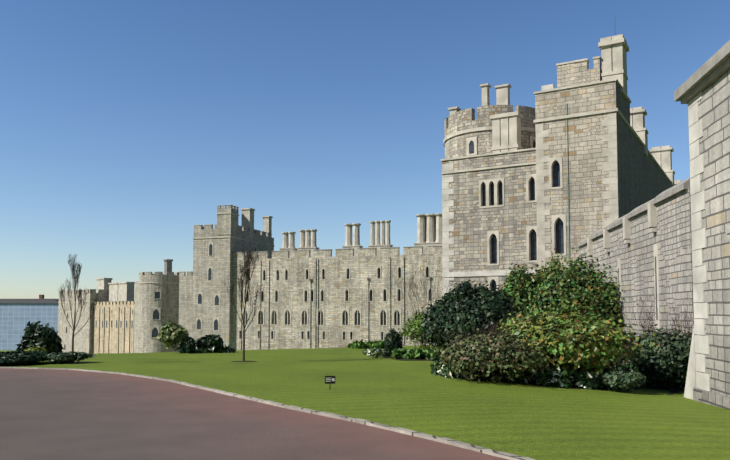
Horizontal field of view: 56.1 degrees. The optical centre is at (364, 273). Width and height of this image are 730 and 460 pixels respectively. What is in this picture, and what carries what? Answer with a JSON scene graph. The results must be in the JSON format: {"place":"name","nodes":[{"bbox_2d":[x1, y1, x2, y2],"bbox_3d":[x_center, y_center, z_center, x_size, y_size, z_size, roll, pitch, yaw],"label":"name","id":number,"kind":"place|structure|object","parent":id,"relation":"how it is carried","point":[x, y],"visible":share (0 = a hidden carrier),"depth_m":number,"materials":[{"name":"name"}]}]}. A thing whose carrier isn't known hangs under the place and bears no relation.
{"place":"outdoors","nodes":[
{"label":"outdoors","id":0,"kind":"place"},
{"bbox_2d":[0,368,508,459],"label":"road surface","id":1,"kind":"object","parent":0,"point":[47,414],"visible":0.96,"depth_m":10.63,"materials":[{"name":"brown asphalt"}]},
{"bbox_2d":[0,367,534,459],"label":"kerb stones","id":2,"kind":"object","parent":1,"relation":"on","point":[501,454],"visible":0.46,"depth_m":11.43,"materials":[{"name":"grey stone"}]},
{"bbox_2d":[0,346,729,459],"bbox_3d":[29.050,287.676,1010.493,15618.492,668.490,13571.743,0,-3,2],"label":"lawn","id":3,"kind":"structure","parent":0,"point":[535,422],"depth_m":15.17,"materials":[{"name":"green plant"}]},
{"bbox_2d":[0,295,58,349],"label":"distant building","id":4,"kind":"structure","parent":3,"relation":"on","point":[17,316],"depth_m":304.14,"materials":[{"name":"glass"}]},
{"bbox_2d":[0,350,58,365],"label":"dark shrub","id":5,"kind":"object","parent":3,"relation":"on","point":[17,357],"visible":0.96,"depth_m":27.99,"materials":[{"name":"green plant"}]},
{"bbox_2d":[24,346,46,351],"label":"euphorbia shrub","id":6,"kind":"object","parent":3,"relation":"on","point":[36,348],"visible":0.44,"depth_m":31.80,"materials":[{"name":"green plant"}]},
{"bbox_2d":[15,321,63,352],"bbox_3d":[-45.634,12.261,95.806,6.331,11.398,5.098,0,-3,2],"label":"bush","id":7,"kind":"object","parent":3,"relation":"on","point":[47,338],"visible":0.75,"depth_m":95.00,"materials":[{"name":"green plant"}]},
{"bbox_2d":[46,351,95,362],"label":"hedge shrub","id":8,"kind":"object","parent":3,"relation":"on","point":[64,357],"visible":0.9,"depth_m":29.17,"materials":[{"name":"green plant"}]},
{"bbox_2d":[58,255,102,362],"bbox_3d":[-12.353,1.585,29.527,1.380,4.922,1.648,-2,-4,36],"label":"young tree","id":9,"kind":"object","parent":3,"relation":"on","point":[76,275],"visible":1,"depth_m":29.27,"materials":[{"name":"brown plant"}]},
{"bbox_2d":[58,289,108,353],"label":"tower","id":10,"kind":"structure","parent":3,"relation":"on","point":[83,339],"depth_m":144.49,"materials":[{"name":"stone"}]},
{"bbox_2d":[93,278,134,353],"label":"pale wall","id":11,"kind":"structure","parent":3,"relation":"on","point":[113,326],"depth_m":136.59,"materials":[{"name":"beige stone"}]},
{"bbox_2d":[134,259,178,352],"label":"round tower","id":12,"kind":"structure","parent":3,"relation":"on","point":[156,306],"depth_m":118.70,"materials":[{"name":"stone"}]},
{"bbox_2d":[156,320,188,351],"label":"spring shrub","id":13,"kind":"object","parent":3,"relation":"on","point":[171,333],"visible":0.98,"depth_m":40.28,"materials":[{"name":"green plant"}]},
{"bbox_2d":[179,336,195,349],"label":"dark shrub","id":14,"kind":"object","parent":3,"relation":"on","point":[190,342],"visible":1,"depth_m":40.32,"materials":[{"name":"green plant"}]},
{"bbox_2d":[180,344,236,353],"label":"plants","id":15,"kind":"object","parent":3,"relation":"on","point":[222,349],"visible":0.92,"depth_m":40.76,"materials":[{"name":"green plant"}]},
{"bbox_2d":[196,334,223,350],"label":"dark shrub","id":16,"kind":"object","parent":3,"relation":"on","point":[209,341],"visible":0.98,"depth_m":41.04,"materials":[{"name":"green plant"}]},
{"bbox_2d":[178,205,274,346],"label":"towers","id":17,"kind":"structure","parent":3,"relation":"on","point":[205,304],"depth_m":106.43,"materials":[{"name":"stone"}]},
{"bbox_2d":[225,245,264,360],"bbox_3d":[-5.463,1.412,31.053,1.853,5.519,1.557,-3,-5,45],"label":"young tree","id":18,"kind":"object","parent":3,"relation":"on","point":[244,272],"visible":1,"depth_m":31.04,"materials":[{"name":"brown plant"}]},
{"bbox_2d":[325,376,334,383],"bbox_3d":[-0.881,2.799,17.274,0.262,0.443,0.068,0,-3,2],"label":"sign","id":19,"kind":"object","parent":3,"relation":"on","point":[329,379],"visible":0.94,"depth_m":17.27,"materials":[{"name":"black metal"}]},
{"bbox_2d":[231,213,442,349],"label":"castle wall","id":20,"kind":"structure","parent":3,"relation":"on","point":[314,295],"depth_m":100.44,"materials":[{"name":"stone"}]},
{"bbox_2d":[347,339,384,348],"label":"wall plants strip","id":21,"kind":"object","parent":3,"relation":"on","point":[357,344],"visible":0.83,"depth_m":49.30,"materials":[{"name":"green plant"}]},
{"bbox_2d":[361,347,384,357],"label":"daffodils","id":22,"kind":"object","parent":3,"relation":"on","point":[375,352],"visible":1,"depth_m":34.25,"materials":[{"name":"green plant"}]},
{"bbox_2d":[380,356,431,360],"bbox_3d":[3.150,4.561,37.883,4.602,0.354,12.096,0,-3,2],"label":"soil bed","id":23,"kind":"object","parent":3,"relation":"on","point":[406,359],"visible":0.17,"depth_m":32.96,"materials":[{"name":"brown soil"}]},
{"bbox_2d":[381,328,403,356],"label":"bush","id":24,"kind":"object","parent":23,"relation":"on","point":[393,339],"visible":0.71,"depth_m":35.89,"materials":[{"name":"green plant"}]},
{"bbox_2d":[398,309,434,349],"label":"light green shrub","id":25,"kind":"object","parent":23,"relation":"on","point":[415,326],"visible":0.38,"depth_m":41.00,"materials":[{"name":"green plant"}]},
{"bbox_2d":[391,347,447,359],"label":"hostas","id":26,"kind":"object","parent":23,"relation":"on","point":[416,353],"visible":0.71,"depth_m":33.36,"materials":[{"name":"green plant"}]},
{"bbox_2d":[381,246,471,349],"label":"twigs","id":27,"kind":"object","parent":23,"relation":"on","point":[410,283],"visible":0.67,"depth_m":41.34,"materials":[{"name":"brown plant"}]},
{"bbox_2d":[438,319,501,380],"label":"twigs","id":28,"kind":"object","parent":3,"relation":"on","point":[480,337],"visible":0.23,"depth_m":20.50,"materials":[{"name":"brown plant"}]},
{"bbox_2d":[425,329,568,385],"bbox_3d":[3.859,2.466,20.424,4.156,1.613,3.280,0,-3,2],"label":"twiggy shrub","id":29,"kind":"object","parent":3,"relation":"on","point":[506,351],"visible":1,"depth_m":19.88,"materials":[{"name":"green plant"}]},
{"bbox_2d":[480,314,537,381],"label":"twigs","id":30,"kind":"object","parent":3,"relation":"on","point":[493,332],"visible":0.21,"depth_m":21.14,"materials":[{"name":"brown plant"}]},
{"bbox_2d":[500,263,546,316],"bbox_3d":[8.269,2.063,36.678,3.240,5.411,2.786,1,-4,-24],"label":"tall shrub","id":31,"kind":"object","parent":3,"relation":"on","point":[516,285],"visible":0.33,"depth_m":36.20,"materials":[{"name":"green plant"}]},
{"bbox_2d":[430,356,646,392],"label":"low plants","id":32,"kind":"object","parent":3,"relation":"on","point":[580,379],"depth_m":20.11,"materials":[{"name":"green plant"}]},
{"bbox_2d":[440,32,681,295],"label":"castle tower","id":33,"kind":"structure","parent":3,"relation":"on","point":[568,163],"depth_m":44.31,"materials":[{"name":"stone"}]},
{"bbox_2d":[448,358,684,387],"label":"low flowers","id":34,"kind":"object","parent":3,"relation":"on","point":[633,369],"visible":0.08,"depth_m":23.53,"materials":[{"name":"green plant"}]},
{"bbox_2d":[458,377,684,394],"bbox_3d":[7.944,4.406,32.999,8.535,1.006,26.936,0,-3,5],"label":"soil bed","id":35,"kind":"object","parent":3,"relation":"on","point":[673,390],"visible":0.15,"depth_m":21.77,"materials":[{"name":"brown soil"}]},
{"bbox_2d":[416,280,522,355],"bbox_3d":[4.138,1.992,27.364,4.185,3.479,5.385,0,-3,2],"label":"bush","id":36,"kind":"object","parent":35,"relation":"on","point":[466,307],"visible":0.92,"depth_m":26.14,"materials":[{"name":"green plant"}]},
{"bbox_2d":[497,307,546,333],"bbox_3d":[5.936,2.396,23.856,2.805,2.436,3.356,0,-3,2],"label":"olive shrub","id":37,"kind":"object","parent":35,"relation":"on","point":[516,319],"visible":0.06,"depth_m":23.75,"materials":[{"name":"green plant"}]},
{"bbox_2d":[529,248,564,291],"bbox_3d":[9.915,1.687,37.002,3.375,6.161,2.520,0,-3,2],"label":"bush","id":38,"kind":"object","parent":35,"relation":"on","point":[551,266],"visible":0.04,"depth_m":37.02,"materials":[{"name":"green plant"}]},
{"bbox_2d":[516,248,625,330],"bbox_3d":[10.428,1.667,33.318,5.990,5.915,4.514,0,-3,2],"label":"magnolia shrub","id":39,"kind":"object","parent":35,"relation":"on","point":[576,285],"visible":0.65,"depth_m":32.32,"materials":[{"name":"green plant"}]},
{"bbox_2d":[497,303,659,374],"bbox_3d":[6.632,2.201,21.608,5.054,2.588,4.953,0,-3,2],"label":"olive shrub","id":40,"kind":"object","parent":35,"relation":"on","point":[577,340],"visible":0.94,"depth_m":20.25,"materials":[{"name":"green plant"}]},
{"bbox_2d":[611,287,693,388],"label":"twigs","id":41,"kind":"object","parent":35,"relation":"on","point":[653,330],"visible":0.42,"depth_m":22.75,"materials":[{"name":"brown plant"}]},
{"bbox_2d":[621,324,692,388],"bbox_3d":[10.109,2.689,22.772,3.275,2.322,3.307,0,-3,2],"label":"shrub","id":42,"kind":"object","parent":35,"relation":"on","point":[665,360],"visible":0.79,"depth_m":22.02,"materials":[{"name":"green plant"}]},
{"bbox_2d":[577,177,694,382],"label":"curtain wall","id":43,"kind":"structure","parent":3,"relation":"on","point":[646,247],"depth_m":27.30,"materials":[{"name":"stone"}]},
{"bbox_2d":[674,40,729,409],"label":"stone wall","id":44,"kind":"structure","parent":3,"relation":"on","point":[703,91],"depth_m":17.53,"materials":[{"name":"stone"}]},
{"bbox_2d":[0,0,729,300],"label":"sky","id":45,"kind":"structure","parent":0,"point":[125,125],"materials":[{"name":"blue"}]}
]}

